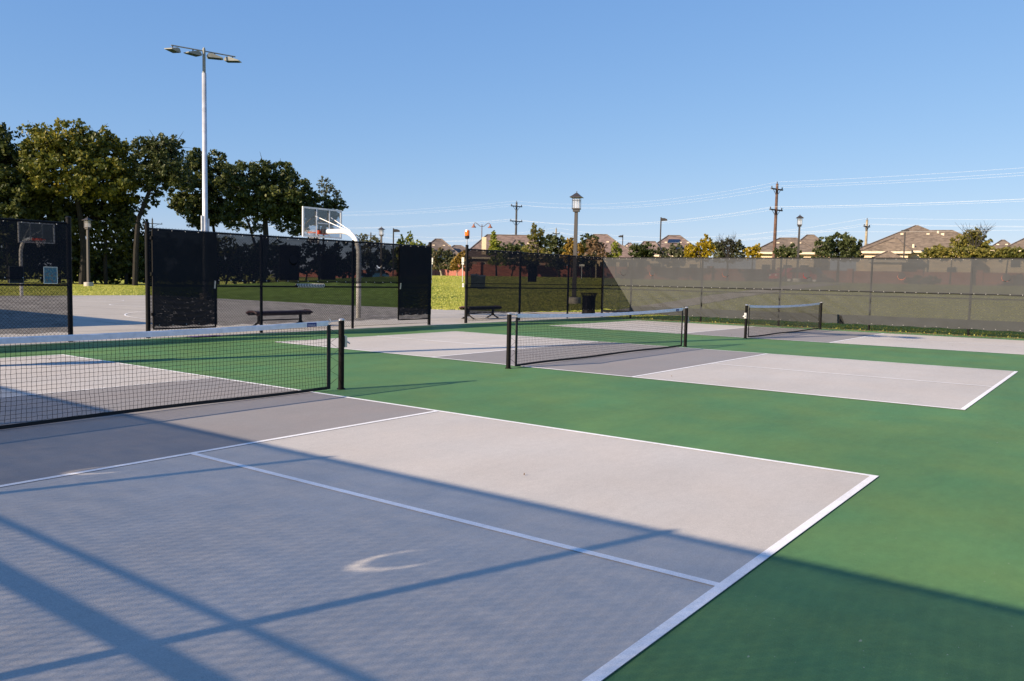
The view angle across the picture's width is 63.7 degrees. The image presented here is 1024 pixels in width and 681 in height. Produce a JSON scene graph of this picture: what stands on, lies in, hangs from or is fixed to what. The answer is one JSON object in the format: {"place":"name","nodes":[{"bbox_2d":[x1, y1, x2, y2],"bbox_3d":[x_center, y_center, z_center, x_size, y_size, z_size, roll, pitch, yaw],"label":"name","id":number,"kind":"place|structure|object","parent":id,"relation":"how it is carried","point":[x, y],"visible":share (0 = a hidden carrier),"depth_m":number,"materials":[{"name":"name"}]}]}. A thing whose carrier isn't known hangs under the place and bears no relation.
{"place":"outdoors","nodes":[
{"label":"outdoors","id":0,"kind":"place"},
{"bbox_2d":[0,295,605,345],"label":"pavement","id":1,"kind":"structure","parent":0,"point":[105,311],"depth_m":27.08,"materials":[{"name":"concrete"}]},
{"bbox_2d":[0,216,72,341],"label":"chain link fence","id":2,"kind":"object","parent":1,"relation":"on","point":[31,302],"visible":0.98,"depth_m":16.48,"materials":[{"name":"black metal"}]},
{"bbox_2d":[43,267,57,283],"bbox_3d":[-9.332,-1.320,16.682,0.012,0.340,0.270,4,5,37],"label":"poster","id":3,"kind":"object","parent":2,"relation":"attached to","point":[50,275],"visible":1,"depth_m":16.68,"materials":[{"name":"paper"}]},
{"bbox_2d":[79,297,452,322],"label":"court lines","id":4,"kind":"object","parent":1,"relation":"on","point":[140,311],"visible":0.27,"depth_m":30.48,"materials":[{"name":"white paint"}]},
{"bbox_2d":[302,206,358,240],"bbox_3d":[-6.383,-2.859,30.209,2.527,3.930,1.703,2,4,13],"label":"basketball hoop","id":5,"kind":"object","parent":1,"relation":"on","point":[341,231],"visible":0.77,"depth_m":29.93,"materials":[{"name":"white paint"}]},
{"bbox_2d":[459,306,498,318],"bbox_3d":[-1.161,-1.057,30.737,0.640,0.484,1.971,4,5,37],"label":"park bench","id":6,"kind":"object","parent":1,"relation":"on","point":[461,307],"visible":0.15,"depth_m":30.26,"materials":[{"name":"metal"}]},
{"bbox_2d":[464,245,603,322],"bbox_3d":[1.128,-2.031,30.847,0.130,2.690,8.920,4,5,37],"label":"chain link fence","id":7,"kind":"object","parent":1,"relation":"on","point":[503,281],"visible":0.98,"depth_m":30.09,"materials":[{"name":"black metal"}]},
{"bbox_2d":[465,230,469,244],"bbox_3d":[-1.479,-3.390,27.213,0.156,0.510,0.156,4,5,37],"label":"beacon","id":8,"kind":"object","parent":7,"relation":"on","point":[467,233],"visible":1,"depth_m":27.15,"materials":[{"name":"metal"}]},
{"bbox_2d":[297,284,324,287],"bbox_3d":[-5.400,-1.470,22.096,0.122,0.122,0.959,4,5,37],"label":"coiled hose","id":9,"kind":"object","parent":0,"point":[313,285],"visible":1,"depth_m":22.11,"materials":[{"name":"white paint"}]},
{"bbox_2d":[0,0,1023,267],"label":"sky","id":10,"kind":"structure","parent":0,"point":[405,106],"materials":[{"name":"blue"}]},
{"bbox_2d":[72,272,1023,337],"bbox_3d":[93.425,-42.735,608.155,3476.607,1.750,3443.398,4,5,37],"label":"ground","id":11,"kind":"structure","parent":0,"point":[122,284],"depth_m":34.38,"materials":[{"name":"green plant"}]},
{"bbox_2d":[0,122,51,220],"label":"tree","id":12,"kind":"object","parent":11,"relation":"on","point":[12,206],"visible":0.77,"depth_m":82.78,"materials":[{"name":"green plant"}]},
{"bbox_2d":[5,163,134,241],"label":"tree","id":13,"kind":"object","parent":11,"relation":"on","point":[59,208],"visible":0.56,"depth_m":87.11,"materials":[{"name":"green plant"}]},
{"bbox_2d":[14,117,141,283],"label":"tree","id":14,"kind":"object","parent":11,"relation":"on","point":[51,150],"visible":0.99,"depth_m":83.71,"materials":[{"name":"green plant"}]},
{"bbox_2d":[71,235,95,281],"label":"undergrowth","id":15,"kind":"object","parent":11,"relation":"on","point":[78,265],"visible":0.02,"depth_m":91.94,"materials":[{"name":"green plant"}]},
{"bbox_2d":[83,216,92,285],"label":"park lamp","id":16,"kind":"object","parent":11,"relation":"on","point":[88,282],"visible":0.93,"depth_m":76.07,"materials":[{"name":"grey metal"}]},
{"bbox_2d":[72,252,119,282],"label":"undergrowth","id":17,"kind":"object","parent":11,"relation":"on","point":[95,272],"visible":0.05,"depth_m":93.81,"materials":[{"name":"green plant"}]},
{"bbox_2d":[72,234,144,283],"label":"undergrowth","id":18,"kind":"object","parent":11,"relation":"on","point":[119,265],"visible":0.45,"depth_m":92.16,"materials":[{"name":"green plant"}]},
{"bbox_2d":[85,201,135,283],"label":"tree","id":19,"kind":"object","parent":11,"relation":"on","point":[102,237],"visible":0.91,"depth_m":88.81,"materials":[{"name":"green plant"}]},
{"bbox_2d":[107,189,147,283],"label":"tree","id":20,"kind":"object","parent":11,"relation":"on","point":[141,262],"visible":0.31,"depth_m":92.84,"materials":[{"name":"green plant"}]},
{"bbox_2d":[111,252,144,283],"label":"undergrowth","id":21,"kind":"object","parent":11,"relation":"on","point":[141,274],"visible":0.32,"depth_m":93.87,"materials":[{"name":"green plant"}]},
{"bbox_2d":[129,131,199,284],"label":"tree","id":22,"kind":"object","parent":11,"relation":"on","point":[163,153],"visible":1,"depth_m":86.56,"materials":[{"name":"green plant"}]},
{"bbox_2d":[164,147,236,231],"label":"tree","id":23,"kind":"object","parent":11,"relation":"on","point":[187,205],"visible":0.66,"depth_m":95.23,"materials":[{"name":"green plant"}]},
{"bbox_2d":[164,45,241,231],"bbox_3d":[-16.794,-8.998,45.010,4.090,13.651,0.894,-2,5,-37],"label":"floodlight pole","id":24,"kind":"object","parent":11,"relation":"on","point":[204,216],"visible":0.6,"depth_m":44.79,"materials":[{"name":"metal"}]},
{"bbox_2d":[223,216,304,236],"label":"tree","id":25,"kind":"object","parent":11,"relation":"on","point":[254,227],"visible":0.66,"depth_m":102.16,"materials":[{"name":"green plant"}]},
{"bbox_2d":[214,154,321,234],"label":"tree","id":26,"kind":"object","parent":11,"relation":"on","point":[278,196],"visible":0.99,"depth_m":93.72,"materials":[{"name":"green plant"}]},
{"bbox_2d":[144,222,431,337],"bbox_3d":[-5.356,-1.519,22.160,0.140,2.690,9.415,4,5,37],"label":"chain link fence","id":27,"kind":"object","parent":11,"relation":"on","point":[260,277],"visible":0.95,"depth_m":21.72,"materials":[{"name":"black metal"}]},
{"bbox_2d":[150,229,216,329],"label":"gate","id":28,"kind":"structure","parent":27,"relation":"attached to","point":[183,273],"depth_m":18.98,"materials":[{"name":"black fabric"}]},
{"bbox_2d":[398,245,431,319],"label":"gate","id":29,"kind":"structure","parent":27,"relation":"attached to","point":[414,277],"depth_m":25.12,"materials":[{"name":"black fabric"}]},
{"bbox_2d":[285,194,348,238],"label":"tree","id":30,"kind":"object","parent":11,"relation":"on","point":[329,203],"visible":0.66,"depth_m":98.33,"materials":[{"name":"green plant"}]},
{"bbox_2d":[312,176,342,238],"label":"tree","id":31,"kind":"object","parent":11,"relation":"on","point":[325,191],"visible":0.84,"depth_m":102.24,"materials":[{"name":"green plant"}]},
{"bbox_2d":[356,233,379,242],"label":"tree","id":32,"kind":"object","parent":11,"relation":"on","point":[374,238],"visible":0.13,"depth_m":115.27,"materials":[{"name":"green plant"}]},
{"bbox_2d":[378,226,384,267],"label":"park lamp","id":33,"kind":"object","parent":11,"relation":"on","point":[381,228],"visible":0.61,"depth_m":99.03,"materials":[{"name":"grey metal"}]},
{"bbox_2d":[393,228,399,243],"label":"parking lamp","id":34,"kind":"object","parent":11,"relation":"on","point":[395,230],"visible":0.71,"depth_m":93.27,"materials":[{"name":"grey metal"}]},
{"bbox_2d":[396,231,425,245],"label":"tree","id":35,"kind":"object","parent":11,"relation":"on","point":[408,240],"visible":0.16,"depth_m":108.31,"materials":[{"name":"green plant"}]},
{"bbox_2d":[432,247,456,275],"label":"tree","id":36,"kind":"object","parent":11,"relation":"on","point":[443,264],"visible":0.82,"depth_m":91.09,"materials":[{"name":"green plant"}]},
{"bbox_2d":[427,238,464,262],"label":"brick house","id":37,"kind":"structure","parent":11,"relation":"on","point":[437,243],"depth_m":115.28,"materials":[{"name":"brown"}]},
{"bbox_2d":[450,250,464,275],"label":"tree","id":38,"kind":"object","parent":11,"relation":"on","point":[458,260],"visible":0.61,"depth_m":89.26,"materials":[{"name":"orange plant"}]},
{"bbox_2d":[462,257,463,281],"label":"sign post","id":39,"kind":"object","parent":11,"relation":"on","point":[462,267],"visible":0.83,"depth_m":73.58,"materials":[{"name":"white metal"}]},
{"bbox_2d":[471,223,491,238],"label":"street lamp","id":40,"kind":"object","parent":11,"relation":"on","point":[473,226],"visible":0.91,"depth_m":128.89,"materials":[{"name":"brown metal"}]},
{"bbox_2d":[488,230,504,250],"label":"tree","id":41,"kind":"object","parent":11,"relation":"on","point":[494,244],"visible":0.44,"depth_m":91.18,"materials":[{"name":"green plant"}]},
{"bbox_2d":[470,234,539,252],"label":"brick house","id":42,"kind":"structure","parent":11,"relation":"on","point":[483,243],"depth_m":115.12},
{"bbox_2d":[0,317,1023,680],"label":"court surface","id":43,"kind":"object","parent":11,"relation":"on","point":[906,563],"visible":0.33,"depth_m":6.91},
{"bbox_2d":[0,378,438,487],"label":"court surface","id":44,"kind":"object","parent":43,"relation":"on","point":[32,452],"visible":1,"depth_m":8.17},
{"bbox_2d":[0,318,349,429],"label":"pickleball net","id":45,"kind":"object","parent":44,"relation":"on","point":[342,341],"visible":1,"depth_m":8.91,"materials":[{"name":"black fabric"}]},
{"bbox_2d":[0,355,878,680],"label":"court surface","id":46,"kind":"object","parent":43,"relation":"on","point":[190,567],"visible":1,"depth_m":4.50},
{"bbox_2d":[0,354,877,680],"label":"court lines","id":47,"kind":"object","parent":46,"relation":"on","point":[622,658],"visible":0.95,"depth_m":4.90,"materials":[{"name":"white paint"}]},
{"bbox_2d":[431,342,764,376],"bbox_3d":[1.988,0.299,16.521,4.268,0.001,6.096,4,5,37],"label":"court surface","id":48,"kind":"object","parent":43,"relation":"on","point":[636,363],"visible":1,"depth_m":15.88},
{"bbox_2d":[505,307,689,368],"bbox_3d":[2.014,-0.161,16.486,0.110,0.930,7.024,4,5,37],"label":"pickleball net","id":49,"kind":"object","parent":48,"relation":"on","point":[550,316],"visible":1,"depth_m":15.78,"materials":[{"name":"fabric"}]},
{"bbox_2d":[280,331,1015,409],"bbox_3d":[1.988,0.299,16.521,13.412,0.001,6.096,4,5,37],"label":"court surface","id":50,"kind":"object","parent":43,"relation":"on","point":[900,389],"visible":1,"depth_m":14.05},
{"bbox_2d":[280,331,1017,409],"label":"court lines","id":51,"kind":"object","parent":50,"relation":"on","point":[985,393],"visible":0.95,"depth_m":13.92,"materials":[{"name":"white paint"}]},
{"bbox_2d":[743,302,822,337],"bbox_3d":[8.439,-0.683,25.302,0.110,0.930,7.024,4,5,37],"label":"pickleball net","id":52,"kind":"object","parent":43,"relation":"on","point":[747,317],"visible":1,"depth_m":24.94,"materials":[{"name":"fabric"}]},
{"bbox_2d":[682,327,884,342],"bbox_3d":[8.394,-0.213,25.179,4.268,0.001,6.096,4,5,37],"label":"court surface","id":53,"kind":"object","parent":43,"relation":"on","point":[825,336],"visible":0.8,"depth_m":24.70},
{"bbox_2d":[555,321,1023,354],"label":"court surface","id":54,"kind":"object","parent":43,"relation":"on","point":[959,343],"visible":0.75,"depth_m":23.53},
{"bbox_2d":[551,320,1022,353],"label":"court lines","id":55,"kind":"object","parent":54,"relation":"on","point":[810,341],"visible":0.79,"depth_m":24.33,"materials":[{"name":"white paint"}]},
{"bbox_2d":[623,317,1019,338],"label":"fallen leaves","id":56,"kind":"object","parent":43,"relation":"on","point":[843,329],"visible":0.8,"depth_m":27.89,"materials":[{"name":"brown plant"}]},
{"bbox_2d":[501,239,528,251],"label":"tree","id":57,"kind":"object","parent":11,"relation":"on","point":[514,248],"visible":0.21,"depth_m":95.50,"materials":[{"name":"green plant"}]},
{"bbox_2d":[510,201,521,234],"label":"utility pole","id":58,"kind":"object","parent":11,"relation":"on","point":[516,221],"visible":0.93,"depth_m":127.85,"materials":[{"name":"brown wood"}]},
{"bbox_2d":[521,222,550,253],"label":"tree","id":59,"kind":"object","parent":11,"relation":"on","point":[538,236],"visible":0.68,"depth_m":89.19,"materials":[{"name":"green plant"}]},
{"bbox_2d":[545,234,570,254],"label":"tree","id":60,"kind":"object","parent":11,"relation":"on","point":[553,242],"visible":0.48,"depth_m":93.94,"materials":[{"name":"green plant"}]},
{"bbox_2d":[562,236,584,255],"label":"tree","id":61,"kind":"object","parent":11,"relation":"on","point":[567,247],"visible":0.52,"depth_m":86.84,"materials":[{"name":"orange plant"}]},
{"bbox_2d":[570,191,582,255],"bbox_3d":[3.623,-5.264,47.204,0.800,6.500,0.800,2,4,17],"label":"park lamp","id":62,"kind":"object","parent":11,"relation":"on","point":[578,209],"visible":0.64,"depth_m":47.02,"materials":[{"name":"metal"}]},
{"bbox_2d":[579,232,602,256],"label":"tree","id":63,"kind":"object","parent":11,"relation":"on","point":[586,236],"visible":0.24,"depth_m":91.84,"materials":[{"name":"green plant"}]},
{"bbox_2d":[583,237,608,256],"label":"tree","id":64,"kind":"object","parent":11,"relation":"on","point":[596,250],"visible":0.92,"depth_m":84.57,"materials":[{"name":"green plant"}]},
{"bbox_2d":[577,234,632,256],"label":"brick house","id":65,"kind":"structure","parent":11,"relation":"on","point":[607,239],"depth_m":107.03,"materials":[{"name":"beige"}]},
{"bbox_2d":[607,241,622,256],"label":"tree","id":66,"kind":"object","parent":11,"relation":"on","point":[618,250],"visible":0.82,"depth_m":84.94,"materials":[{"name":"green plant"}]},
{"bbox_2d":[628,241,655,256],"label":"tree","id":67,"kind":"object","parent":11,"relation":"on","point":[640,250],"visible":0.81,"depth_m":92.37,"materials":[{"name":"green plant"}]},
{"bbox_2d":[659,217,666,256],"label":"parking lamp","id":68,"kind":"object","parent":11,"relation":"on","point":[662,219],"visible":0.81,"depth_m":95.69,"materials":[{"name":"grey metal"}]},
{"bbox_2d":[641,235,699,256],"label":"brick house","id":69,"kind":"structure","parent":11,"relation":"on","point":[667,241],"depth_m":110.58,"materials":[{"name":"beige brick"}]},
{"bbox_2d":[656,242,684,256],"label":"tree","id":70,"kind":"object","parent":11,"relation":"on","point":[672,251],"visible":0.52,"depth_m":93.52,"materials":[{"name":"green plant"}]},
{"bbox_2d":[683,234,715,256],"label":"tree","id":71,"kind":"object","parent":11,"relation":"on","point":[704,244],"visible":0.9,"depth_m":85.26,"materials":[{"name":"yellow plant"}]},
{"bbox_2d":[432,265,1010,281],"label":"brick wall","id":72,"kind":"structure","parent":11,"relation":"on","point":[446,272],"depth_m":104.25,"materials":[{"name":"red brick"}]},
{"bbox_2d":[713,234,736,257],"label":"bare tree","id":73,"kind":"object","parent":11,"relation":"on","point":[728,249],"visible":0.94,"depth_m":89.47,"materials":[{"name":"brown plant"}]},
{"bbox_2d":[711,238,745,257],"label":"tree","id":74,"kind":"object","parent":11,"relation":"on","point":[739,246],"visible":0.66,"depth_m":90.27,"materials":[{"name":"green plant"}]},
{"bbox_2d":[743,243,762,257],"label":"tree","id":75,"kind":"object","parent":11,"relation":"on","point":[752,251],"visible":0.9,"depth_m":85.47,"materials":[{"name":"yellow plant"}]},
{"bbox_2d":[769,181,782,257],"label":"utility pole","id":76,"kind":"object","parent":11,"relation":"on","point":[776,210],"visible":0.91,"depth_m":92.58,"materials":[{"name":"brown wood"}]},
{"bbox_2d":[257,168,1023,244],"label":"power lines","id":77,"kind":"object","parent":76,"relation":"attached to","point":[729,213],"visible":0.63,"depth_m":102.50,"materials":[{"name":"metal"}]},
{"bbox_2d":[772,242,803,257],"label":"tree","id":78,"kind":"object","parent":11,"relation":"on","point":[784,251],"visible":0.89,"depth_m":84.71,"materials":[{"name":"green plant"}]},
{"bbox_2d":[755,234,832,257],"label":"brick house","id":79,"kind":"structure","parent":11,"relation":"on","point":[807,241],"depth_m":102.84,"materials":[{"name":"beige brick"}]},
{"bbox_2d":[796,215,803,257],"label":"park lamp","id":80,"kind":"object","parent":11,"relation":"on","point":[799,226],"visible":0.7,"depth_m":77.88,"materials":[{"name":"grey metal"}]},
{"bbox_2d":[601,257,1023,335],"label":"chain link fence","id":81,"kind":"object","parent":11,"relation":"on","point":[968,294],"visible":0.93,"depth_m":28.68,"materials":[{"name":"black metal"}]},
{"bbox_2d":[615,317,1023,338],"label":"grass","id":82,"kind":"structure","parent":11,"relation":"on","point":[859,329],"depth_m":27.81,"materials":[{"name":"green plant"}]},
{"bbox_2d":[811,231,863,257],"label":"tree","id":83,"kind":"object","parent":11,"relation":"on","point":[847,246],"visible":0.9,"depth_m":81.01,"materials":[{"name":"green plant"}]},
{"bbox_2d":[863,218,869,245],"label":"utility pole","id":84,"kind":"object","parent":11,"relation":"on","point":[866,231],"visible":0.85,"depth_m":111.36,"materials":[{"name":"brown wood"}]},
{"bbox_2d":[901,229,908,257],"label":"parking lamp","id":85,"kind":"object","parent":11,"relation":"on","point":[904,241],"visible":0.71,"depth_m":92.50,"materials":[{"name":"grey metal"}]},
{"bbox_2d":[860,225,994,257],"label":"brick house","id":86,"kind":"structure","parent":11,"relation":"on","point":[892,245],"depth_m":96.92,"materials":[{"name":"beige"}]},
{"bbox_2d":[919,244,986,257],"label":"hedge","id":87,"kind":"object","parent":11,"relation":"on","point":[935,251],"visible":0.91,"depth_m":75.18,"materials":[{"name":"green plant"}]},
{"bbox_2d":[949,227,993,250],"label":"tree","id":88,"kind":"object","parent":11,"relation":"on","point":[963,241],"visible":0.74,"depth_m":78.34,"materials":[{"name":"green plant"}]},
{"bbox_2d":[958,223,992,248],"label":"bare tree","id":89,"kind":"object","parent":11,"relation":"on","point":[983,233],"visible":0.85,"depth_m":77.14,"materials":[{"name":"green plant"}]},
{"bbox_2d":[976,246,1023,281],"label":"hedge","id":90,"kind":"object","parent":11,"relation":"on","point":[1008,252],"visible":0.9,"depth_m":73.38,"materials":[{"name":"green plant"}]},
{"bbox_2d":[992,240,1010,248],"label":"brick house","id":91,"kind":"structure","parent":11,"relation":"on","point":[1001,243],"depth_m":118.16,"materials":[{"name":"beige"}]},
{"bbox_2d":[1007,238,1023,250],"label":"brick house","id":92,"kind":"structure","parent":11,"relation":"on","point":[1018,243],"depth_m":96.50,"materials":[{"name":"beige"}]},
{"bbox_2d":[527,312,612,313],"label":"path","id":93,"kind":"structure","parent":0,"point":[561,312],"depth_m":36.82,"materials":[{"name":"concrete"}]},
{"bbox_2d":[582,309,594,313],"bbox_3d":[3.408,-1.644,36.661,0.778,0.948,0.778,4,5,37],"label":"litter bin","id":94,"kind":"object","parent":93,"relation":"on","point":[586,311],"visible":0.09,"depth_m":36.47,"materials":[{"name":"black plastic"}]}
]}

